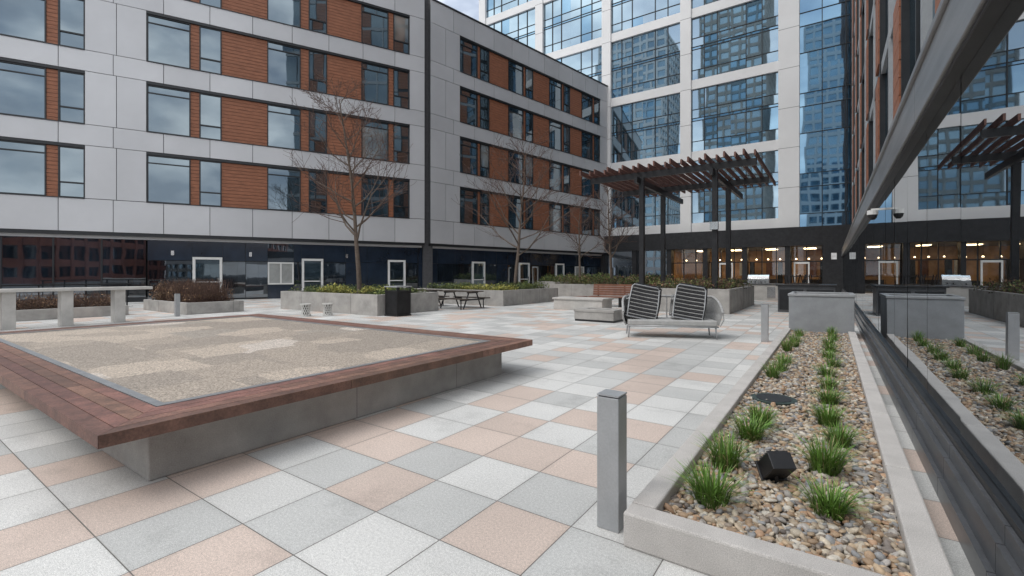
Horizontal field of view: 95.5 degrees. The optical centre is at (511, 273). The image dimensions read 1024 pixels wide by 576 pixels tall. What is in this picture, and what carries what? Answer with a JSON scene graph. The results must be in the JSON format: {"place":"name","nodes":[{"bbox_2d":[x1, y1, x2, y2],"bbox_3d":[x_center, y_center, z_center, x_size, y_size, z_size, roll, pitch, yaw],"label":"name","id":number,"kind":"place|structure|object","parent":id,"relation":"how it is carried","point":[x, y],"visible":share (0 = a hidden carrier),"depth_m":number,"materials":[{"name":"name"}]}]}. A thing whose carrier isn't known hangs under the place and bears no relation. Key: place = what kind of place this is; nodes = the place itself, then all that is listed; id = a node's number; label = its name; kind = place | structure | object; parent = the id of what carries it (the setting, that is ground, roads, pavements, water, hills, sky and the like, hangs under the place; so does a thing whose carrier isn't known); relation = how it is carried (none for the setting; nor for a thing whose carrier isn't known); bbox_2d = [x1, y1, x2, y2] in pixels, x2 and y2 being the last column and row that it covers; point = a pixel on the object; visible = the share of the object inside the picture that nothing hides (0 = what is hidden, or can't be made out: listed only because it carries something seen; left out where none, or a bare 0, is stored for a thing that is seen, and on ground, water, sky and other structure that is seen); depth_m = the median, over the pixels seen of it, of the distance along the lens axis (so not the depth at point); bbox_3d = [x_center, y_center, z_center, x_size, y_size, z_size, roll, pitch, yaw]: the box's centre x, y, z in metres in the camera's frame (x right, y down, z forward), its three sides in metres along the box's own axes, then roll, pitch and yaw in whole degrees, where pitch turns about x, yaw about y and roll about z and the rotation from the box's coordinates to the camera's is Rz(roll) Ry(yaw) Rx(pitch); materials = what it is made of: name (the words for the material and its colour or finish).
{"place":"outdoors","nodes":[
{"label":"outdoors","id":0,"kind":"place"},
{"bbox_2d":[438,0,478,20],"label":"sky","id":1,"kind":"structure","parent":0,"point":[470,8],"materials":[{"name":"white"}]},
{"bbox_2d":[0,298,974,575],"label":"terrace paving","id":2,"kind":"structure","parent":0,"point":[494,476],"depth_m":3.42,"materials":[{"name":"grey tile"}]},
{"bbox_2d":[0,283,132,304],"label":"steel guardrail","id":3,"kind":"object","parent":2,"relation":"on","point":[39,285],"visible":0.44,"depth_m":18.02,"materials":[{"name":"black metal"}]},
{"bbox_2d":[16,304,128,321],"bbox_3d":[-16.218,1.325,15.414,2.202,0.350,5.002,0,0,35],"label":"concrete planter","id":4,"kind":"object","parent":2,"relation":"on","point":[50,314],"visible":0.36,"depth_m":15.28,"materials":[{"name":"concrete"}]},
{"bbox_2d":[16,291,110,309],"bbox_3d":[-16.198,0.929,15.429,2.463,0.646,5.308,0,0,35],"label":"hedge shrub","id":5,"kind":"object","parent":4,"relation":"on","point":[39,303],"visible":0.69,"depth_m":15.95,"materials":[{"name":"brown plant"}]},
{"bbox_2d":[0,286,152,329],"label":"concrete bar table","id":6,"kind":"object","parent":2,"relation":"on","point":[65,307],"visible":1,"depth_m":13.31,"materials":[{"name":"grey concrete"}]},
{"bbox_2d":[174,294,179,315],"bbox_3d":[-11.795,1.105,16.376,0.138,0.790,0.135,0,0,35],"label":"bollard light","id":7,"kind":"object","parent":2,"relation":"on","point":[176,304],"visible":0.99,"depth_m":16.33,"materials":[{"name":"grey metal"}]},
{"bbox_2d":[143,299,243,314],"bbox_3d":[-12.976,1.285,18.888,4.202,0.430,2.002,0,0,35],"label":"concrete planter","id":8,"kind":"object","parent":2,"relation":"on","point":[186,308],"visible":0.85,"depth_m":17.83,"materials":[{"name":"concrete"}]},
{"bbox_2d":[142,278,233,302],"bbox_3d":[-13.069,0.666,18.908,4.128,0.970,2.166,0,0,35],"label":"hedge shrub","id":9,"kind":"object","parent":8,"relation":"on","point":[188,291],"visible":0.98,"depth_m":18.20,"materials":[{"name":"brown plant"}]},
{"bbox_2d":[0,0,432,303],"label":"ground floor wing","id":10,"kind":"structure","parent":2,"relation":"on","point":[251,269],"depth_m":26.19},
{"bbox_2d":[0,0,424,245],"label":"facade wing","id":11,"kind":"structure","parent":10,"relation":"on","point":[155,118],"depth_m":25.77,"materials":[{"name":"white metal"}]},
{"bbox_2d":[0,314,532,480],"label":"wood edged platform","id":12,"kind":"structure","parent":2,"relation":"on","point":[150,400],"depth_m":4.93,"materials":[{"name":"concrete"}]},
{"bbox_2d":[300,303,310,316],"bbox_3d":[-7.259,1.280,16.349,0.380,0.440,0.380,0,0,35],"label":"garden stool","id":13,"kind":"object","parent":2,"relation":"on","point":[305,308],"visible":1,"depth_m":16.26,"materials":[{"name":"white ceramic"}]},
{"bbox_2d":[322,303,332,315],"bbox_3d":[-6.589,1.280,16.616,0.380,0.440,0.380,0,0,35],"label":"garden stool","id":14,"kind":"object","parent":2,"relation":"on","point":[327,307],"visible":1,"depth_m":16.51,"materials":[{"name":"white ceramic"}]},
{"bbox_2d":[281,290,437,315],"bbox_3d":[-6.463,1.125,19.442,6.302,0.750,3.102,0,0,35],"label":"concrete planter","id":15,"kind":"object","parent":2,"relation":"on","point":[363,304],"visible":0.78,"depth_m":17.93,"materials":[{"name":"concrete"}]},
{"bbox_2d":[288,283,364,291],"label":"shrub","id":16,"kind":"object","parent":15,"relation":"in","point":[308,289],"visible":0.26,"depth_m":19.95,"materials":[{"name":"green plant"}]},
{"bbox_2d":[316,283,351,293],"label":"shrub","id":17,"kind":"object","parent":15,"relation":"in","point":[337,289],"visible":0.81,"depth_m":18.72,"materials":[{"name":"green plant"}]},
{"bbox_2d":[283,70,415,293],"bbox_3d":[-6.725,-3.674,18.709,5.581,9.070,6.124,0,0,-6],"label":"bare tree","id":18,"kind":"object","parent":15,"relation":"on","point":[355,232],"visible":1,"depth_m":18.69,"materials":[{"name":"brown plant"}]},
{"bbox_2d":[349,284,391,293],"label":"shrub","id":19,"kind":"object","parent":15,"relation":"in","point":[364,289],"visible":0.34,"depth_m":17.67,"materials":[{"name":"green plant"}]},
{"bbox_2d":[363,289,391,294],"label":"shrub","id":20,"kind":"object","parent":15,"relation":"in","point":[378,292],"visible":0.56,"depth_m":17.17,"materials":[{"name":"green plant"}]},
{"bbox_2d":[359,284,427,293],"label":"shrub","id":21,"kind":"object","parent":15,"relation":"in","point":[413,290],"visible":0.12,"depth_m":18.57,"materials":[{"name":"green plant"}]},
{"bbox_2d":[384,286,411,316],"bbox_3d":[-4.066,0.970,16.579,0.680,1.060,0.680,0,0,35],"label":"litter bin","id":22,"kind":"object","parent":2,"relation":"on","point":[397,302],"visible":1,"depth_m":16.38,"materials":[{"name":"black metal"}]},
{"bbox_2d":[415,289,448,305],"bbox_3d":[-4.202,1.127,21.583,1.900,0.773,1.730,0,0,35],"label":"picnic table","id":23,"kind":"object","parent":2,"relation":"on","point":[433,290],"visible":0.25,"depth_m":21.61,"materials":[{"name":"black metal"}]},
{"bbox_2d":[438,290,489,309],"bbox_3d":[-2.225,1.127,20.222,1.900,0.773,1.730,0,0,35],"label":"picnic table","id":24,"kind":"object","parent":2,"relation":"on","point":[460,298],"visible":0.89,"depth_m":20.11,"materials":[{"name":"black metal"}]},
{"bbox_2d":[414,286,557,305],"bbox_3d":[-1.317,1.140,25.066,5.802,0.720,5.202,0,0,35],"label":"concrete planter","id":25,"kind":"object","parent":2,"relation":"on","point":[512,297],"visible":0.53,"depth_m":22.54,"materials":[{"name":"concrete"}]},
{"bbox_2d":[425,282,480,288],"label":"shrub","id":26,"kind":"object","parent":25,"relation":"in","point":[448,286],"visible":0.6,"depth_m":24.39,"materials":[{"name":"green plant"}]},
{"bbox_2d":[454,282,519,289],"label":"shrub","id":27,"kind":"object","parent":25,"relation":"in","point":[488,287],"visible":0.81,"depth_m":22.84,"materials":[{"name":"green plant"}]},
{"bbox_2d":[495,279,548,289],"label":"shrub","id":28,"kind":"object","parent":25,"relation":"in","point":[525,285],"visible":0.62,"depth_m":24.56,"materials":[{"name":"green plant"}]},
{"bbox_2d":[451,120,600,283],"bbox_3d":[0.897,-3.509,25.144,8.106,8.796,6.383,0,0,-11],"label":"bare tree","id":29,"kind":"object","parent":25,"relation":"on","point":[518,254],"visible":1,"depth_m":24.96,"materials":[{"name":"brown plant"}]},
{"bbox_2d":[417,246,601,287],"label":"ground floor rear wing","id":30,"kind":"structure","parent":2,"relation":"on","point":[452,265],"depth_m":37.58,"materials":[{"name":"black glass"}]},
{"bbox_2d":[428,0,607,254],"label":"facade rear wing","id":31,"kind":"structure","parent":30,"relation":"on","point":[487,84],"depth_m":37.35,"materials":[{"name":"grey metal"}]},
{"bbox_2d":[537,281,617,287],"bbox_3d":[4.968,1.050,35.429,6.002,0.900,2.002,0,0,35],"label":"concrete planter","id":32,"kind":"object","parent":2,"relation":"on","point":[549,282],"visible":0.13,"depth_m":35.76,"materials":[{"name":"concrete"}]},
{"bbox_2d":[540,272,613,281],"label":"shrub","id":33,"kind":"object","parent":32,"relation":"in","point":[549,278],"visible":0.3,"depth_m":36.01,"materials":[{"name":"green plant"}]},
{"bbox_2d":[554,193,613,278],"bbox_3d":[5.022,-2.712,35.234,3.587,6.833,4.965,0,0,-21],"label":"bare tree","id":34,"kind":"object","parent":32,"relation":"on","point":[578,243],"visible":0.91,"depth_m":35.20,"materials":[{"name":"brown plant"}]},
{"bbox_2d":[552,296,613,309],"bbox_3d":[2.954,1.250,19.456,2.300,0.500,1.100,0,0,35],"label":"concrete bench","id":35,"kind":"object","parent":2,"relation":"on","point":[567,302],"visible":0.87,"depth_m":19.07,"materials":[{"name":"grey concrete"}]},
{"bbox_2d":[574,307,622,322],"bbox_3d":[2.773,1.310,14.785,1.360,0.380,0.900,0,0,35],"label":"fire pit table","id":36,"kind":"object","parent":2,"relation":"on","point":[604,315],"visible":0.94,"depth_m":14.45,"materials":[{"name":"grey concrete"}]},
{"bbox_2d":[549,283,670,298],"bbox_3d":[6.337,1.075,28.598,8.004,0.850,2.302,0,0,35],"label":"concrete planter","id":37,"kind":"object","parent":2,"relation":"on","point":[575,290],"visible":0.23,"depth_m":28.77,"materials":[{"name":"concrete"}]},
{"bbox_2d":[586,184,637,278],"bbox_3d":[6.311,-2.549,28.255,3.575,6.617,4.644,0,0,23],"label":"bare tree","id":38,"kind":"object","parent":37,"relation":"on","point":[609,229],"visible":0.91,"depth_m":28.46,"materials":[{"name":"brown plant"}]},
{"bbox_2d":[554,272,675,284],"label":"shrub","id":39,"kind":"object","parent":37,"relation":"in","point":[604,280],"visible":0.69,"depth_m":28.53,"materials":[{"name":"green plant"}]},
{"bbox_2d":[597,389,626,532],"bbox_3d":[0.595,1.105,2.771,0.138,0.790,0.135,0,0,35],"label":"bollard light","id":40,"kind":"object","parent":2,"relation":"on","point":[611,456],"visible":0.93,"depth_m":2.72,"materials":[{"name":"grey metal"}]},
{"bbox_2d":[573,284,655,306],"bbox_3d":[4.261,0.995,20.340,3.450,1.010,2.540,0,0,35],"label":"wood bench","id":41,"kind":"object","parent":2,"relation":"on","point":[618,290],"visible":0.53,"depth_m":21.35,"materials":[{"name":"brown wood"}]},
{"bbox_2d":[622,295,724,338],"bbox_3d":[3.778,1.016,11.158,2.258,0.972,0.947,0,0,10],"label":"outdoor loveseat","id":42,"kind":"object","parent":2,"relation":"on","point":[714,313],"visible":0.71,"depth_m":10.87,"materials":[{"name":"grey metal"}]},
{"bbox_2d":[624,282,661,318],"bbox_3d":[3.197,0.682,11.357,0.894,0.937,0.743,0,0,5],"label":"cushion","id":43,"kind":"object","parent":42,"relation":"on","point":[644,301],"visible":0.93,"depth_m":11.13,"materials":[{"name":"multicoloured fabric"}]},
{"bbox_2d":[669,283,707,319],"bbox_3d":[4.236,0.679,11.158,0.859,0.924,0.750,0,0,10],"label":"cushion","id":44,"kind":"object","parent":42,"relation":"on","point":[690,302],"visible":0.94,"depth_m":10.93,"materials":[{"name":"multicoloured fabric"}]},
{"bbox_2d":[579,149,775,288],"bbox_3d":[7.972,-1.500,21.631,6.860,6.000,7.861,0,0,35],"label":"pergola","id":45,"kind":"object","parent":2,"relation":"on","point":[640,181],"visible":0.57,"depth_m":20.27,"materials":[{"name":"brown wood"}]},
{"bbox_2d":[659,285,753,313],"bbox_3d":[8.589,1.040,20.674,3.102,0.920,6.602,0,0,35],"label":"concrete planter","id":46,"kind":"object","parent":2,"relation":"on","point":[733,300],"visible":0.5,"depth_m":18.32,"materials":[{"name":"concrete"}]},
{"bbox_2d":[654,275,752,288],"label":"shrub","id":47,"kind":"object","parent":46,"relation":"in","point":[723,284],"visible":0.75,"depth_m":19.23,"materials":[{"name":"green plant"}]},
{"bbox_2d":[740,283,781,300],"bbox_3d":[13.882,1.030,26.865,2.900,0.940,0.900,0,0,35],"label":"outdoor kitchen counter","id":48,"kind":"object","parent":2,"relation":"on","point":[766,291],"visible":0.23,"depth_m":26.15,"materials":[{"name":"concrete"}]},
{"bbox_2d":[747,275,769,283],"bbox_3d":[14.100,0.340,26.564,1.100,0.560,0.650,0,0,35],"label":"barbecue grill","id":49,"kind":"object","parent":48,"relation":"on","point":[762,279],"visible":0.88,"depth_m":26.36,"materials":[{"name":"metal"}]},
{"bbox_2d":[767,287,774,297],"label":"cabinet doors","id":50,"kind":"structure","parent":48,"relation":"in","point":[770,290],"depth_m":25.95,"materials":[{"name":"metal"}]},
{"bbox_2d":[761,304,768,341],"bbox_3d":[5.572,1.085,10.247,0.138,0.830,0.135,0,0,35],"label":"bollard light","id":51,"kind":"object","parent":2,"relation":"on","point":[764,322],"visible":1,"depth_m":10.19,"materials":[{"name":"grey metal"}]},
{"bbox_2d":[624,328,953,575],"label":"gravel planter bed","id":52,"kind":"object","parent":2,"relation":"on","point":[773,529],"visible":0.7,"depth_m":2.76,"materials":[{"name":"beige gravel"}]},
{"bbox_2d":[662,455,761,510],"bbox_3d":[1.177,1.251,2.792,0.589,0.267,0.567,0,0,35],"label":"grass tuft","id":53,"kind":"object","parent":52,"relation":"on","point":[710,491],"visible":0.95,"depth_m":2.80,"materials":[{"name":"green plant"}]},
{"bbox_2d":[694,429,761,472],"bbox_3d":[1.514,1.240,3.290,0.504,0.290,0.503,0,0,-2],"label":"grass tuft","id":54,"kind":"object","parent":52,"relation":"on","point":[726,455],"visible":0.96,"depth_m":3.26,"materials":[{"name":"green plant"}]},
{"bbox_2d":[716,413,785,441],"bbox_3d":[1.998,1.274,3.883,0.590,0.223,0.557,0,0,-26],"label":"grass tuft","id":55,"kind":"object","parent":52,"relation":"on","point":[750,432],"visible":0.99,"depth_m":3.86,"materials":[{"name":"green plant"}]},
{"bbox_2d":[737,400,784,426],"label":"grass tuft","id":56,"kind":"object","parent":52,"relation":"on","point":[767,417],"visible":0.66,"depth_m":4.17,"materials":[{"name":"green plant"}]},
{"bbox_2d":[760,360,784,378],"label":"grass tuft","id":57,"kind":"object","parent":52,"relation":"on","point":[770,372],"visible":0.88,"depth_m":6.10,"materials":[{"name":"green plant"}]},
{"bbox_2d":[751,393,796,405],"bbox_3d":[2.832,1.372,5.031,0.440,0.056,0.440,0,0,35],"label":"drain cover","id":58,"kind":"object","parent":52,"relation":"on","point":[779,399],"visible":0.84,"depth_m":5.00,"materials":[{"name":"black metal"}]},
{"bbox_2d":[755,451,796,483],"bbox_3d":[1.738,1.291,3.062,0.170,0.257,0.214,0,0,0],"label":"garden spotlight","id":59,"kind":"object","parent":52,"relation":"on","point":[776,466],"visible":0.98,"depth_m":3.01,"materials":[{"name":"black metal"}]},
{"bbox_2d":[770,354,792,371],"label":"grass tuft","id":60,"kind":"object","parent":52,"relation":"on","point":[781,364],"visible":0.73,"depth_m":6.49,"materials":[{"name":"green plant"}]},
{"bbox_2d":[772,352,798,363],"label":"grass tuft","id":61,"kind":"object","parent":52,"relation":"on","point":[791,357],"visible":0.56,"depth_m":7.09,"materials":[{"name":"green plant"}]},
{"bbox_2d":[780,337,797,351],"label":"grass tuft","id":62,"kind":"object","parent":52,"relation":"on","point":[787,347],"visible":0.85,"depth_m":8.15,"materials":[{"name":"green plant"}]},
{"bbox_2d":[787,332,805,341],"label":"grass tuft","id":63,"kind":"object","parent":52,"relation":"on","point":[796,337],"visible":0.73,"depth_m":9.31,"materials":[{"name":"green plant"}]},
{"bbox_2d":[789,338,803,347],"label":"grass tuft","id":64,"kind":"object","parent":52,"relation":"on","point":[792,340],"visible":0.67,"depth_m":8.69,"materials":[{"name":"green plant"}]},
{"bbox_2d":[792,328,805,335],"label":"grass tuft","id":65,"kind":"object","parent":52,"relation":"on","point":[800,332],"visible":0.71,"depth_m":10.10,"materials":[{"name":"green plant"}]},
{"bbox_2d":[781,433,861,476],"bbox_3d":[2.158,1.243,3.221,0.530,0.284,0.519,0,0,-41],"label":"grass tuft","id":66,"kind":"object","parent":52,"relation":"on","point":[823,461],"visible":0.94,"depth_m":3.19,"materials":[{"name":"green plant"}]},
{"bbox_2d":[810,362,844,376],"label":"grass tuft","id":67,"kind":"object","parent":52,"relation":"on","point":[829,372],"visible":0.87,"depth_m":6.22,"materials":[{"name":"green plant"}]},
{"bbox_2d":[817,348,839,358],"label":"grass tuft","id":68,"kind":"object","parent":52,"relation":"on","point":[827,353],"visible":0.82,"depth_m":7.53,"materials":[{"name":"green plant"}]},
{"bbox_2d":[818,334,838,346],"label":"grass tuft","id":69,"kind":"object","parent":52,"relation":"on","point":[831,342],"visible":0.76,"depth_m":8.83,"materials":[{"name":"green plant"}]},
{"bbox_2d":[804,399,856,426],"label":"grass tuft","id":70,"kind":"object","parent":52,"relation":"on","point":[832,415],"visible":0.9,"depth_m":4.21,"materials":[{"name":"green plant"}]},
{"bbox_2d":[806,384,855,406],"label":"grass tuft","id":71,"kind":"object","parent":52,"relation":"on","point":[829,398],"visible":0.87,"depth_m":4.84,"materials":[{"name":"green plant"}]},
{"bbox_2d":[821,340,841,351],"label":"grass tuft","id":72,"kind":"object","parent":52,"relation":"on","point":[828,346],"visible":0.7,"depth_m":8.16,"materials":[{"name":"green plant"}]},
{"bbox_2d":[815,373,848,389],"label":"grass tuft","id":73,"kind":"object","parent":52,"relation":"on","point":[828,381],"visible":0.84,"depth_m":5.54,"materials":[{"name":"green plant"}]},
{"bbox_2d":[825,326,841,335],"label":"grass tuft","id":74,"kind":"object","parent":52,"relation":"on","point":[832,330],"visible":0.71,"depth_m":10.11,"materials":[{"name":"green plant"}]},
{"bbox_2d":[822,353,845,367],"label":"grass tuft","id":75,"kind":"object","parent":52,"relation":"on","point":[833,364],"visible":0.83,"depth_m":6.80,"materials":[{"name":"green plant"}]},
{"bbox_2d":[786,470,883,523],"bbox_3d":[1.818,1.274,2.649,0.473,0.222,0.530,0,0,35],"label":"grass tuft","id":76,"kind":"object","parent":52,"relation":"on","point":[829,507],"visible":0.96,"depth_m":2.65,"materials":[{"name":"green plant"}]},
{"bbox_2d":[827,331,845,339],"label":"grass tuft","id":77,"kind":"object","parent":52,"relation":"on","point":[834,335],"visible":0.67,"depth_m":9.42,"materials":[{"name":"green plant"}]},
{"bbox_2d":[812,418,869,448],"bbox_3d":[2.603,1.273,3.712,0.443,0.224,0.427,0,0,35],"label":"grass tuft","id":78,"kind":"object","parent":52,"relation":"on","point":[846,439],"visible":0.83,"depth_m":3.69,"materials":[{"name":"green plant"}]},
{"bbox_2d":[776,284,836,311],"bbox_3d":[11.656,0.960,18.394,1.980,1.080,1.880,0,0,35],"label":"bar counter","id":79,"kind":"object","parent":2,"relation":"on","point":[784,290],"visible":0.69,"depth_m":17.91,"materials":[{"name":"black stone"}]},
{"bbox_2d":[784,275,799,283],"bbox_3d":[11.008,0.228,18.283,0.470,0.384,0.509,0,0,17],"label":"upturned stool","id":80,"kind":"object","parent":79,"relation":"on","point":[787,276],"visible":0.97,"depth_m":18.12,"materials":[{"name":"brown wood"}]},
{"bbox_2d":[800,275,819,284],"bbox_3d":[11.615,0.228,18.107,0.470,0.384,0.509,0,0,-17],"label":"upturned stool","id":81,"kind":"object","parent":79,"relation":"on","point":[810,283],"visible":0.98,"depth_m":17.96,"materials":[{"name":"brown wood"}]},
{"bbox_2d":[788,292,855,333],"bbox_3d":[7.630,0.990,11.471,1.320,1.020,1.490,0,0,35],"label":"metal planter box","id":82,"kind":"object","parent":2,"relation":"on","point":[816,311],"visible":0.81,"depth_m":10.88,"materials":[{"name":"metal"}]},
{"bbox_2d":[842,288,1023,575],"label":"plinth","id":83,"kind":"structure","parent":2,"relation":"on","point":[985,519],"depth_m":2.83,"materials":[{"name":"grey concrete"}]},
{"bbox_2d":[843,0,1023,520],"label":"glazing","id":84,"kind":"structure","parent":83,"relation":"on","point":[933,269],"depth_m":2.90,"materials":[{"name":"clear glass"}]},
{"bbox_2d":[867,208,884,219],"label":"security camera dome","id":85,"kind":"structure","parent":84,"relation":"attached to","point":[872,214],"depth_m":7.47,"materials":[{"name":"white paint"}]},
{"bbox_3d":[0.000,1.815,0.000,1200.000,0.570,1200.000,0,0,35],"label":"ground","id":86,"kind":"structure","parent":0,"visible":0},
{"bbox_2d":[479,0,850,291],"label":"glass tower","id":87,"kind":"structure","parent":86,"relation":"on","point":[769,81],"depth_m":41.92,"materials":[{"name":"blue glass"}]},
{"bbox_2d":[851,0,940,224],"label":"facade","id":88,"kind":"structure","parent":86,"relation":"on","point":[888,37],"depth_m":14.14,"materials":[{"name":"brown brick"}]},
{"bbox_2d":[841,0,1010,256],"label":"canopy beam","id":89,"kind":"structure","parent":88,"relation":"attached to","point":[959,31],"depth_m":3.47,"materials":[{"name":"metal"}]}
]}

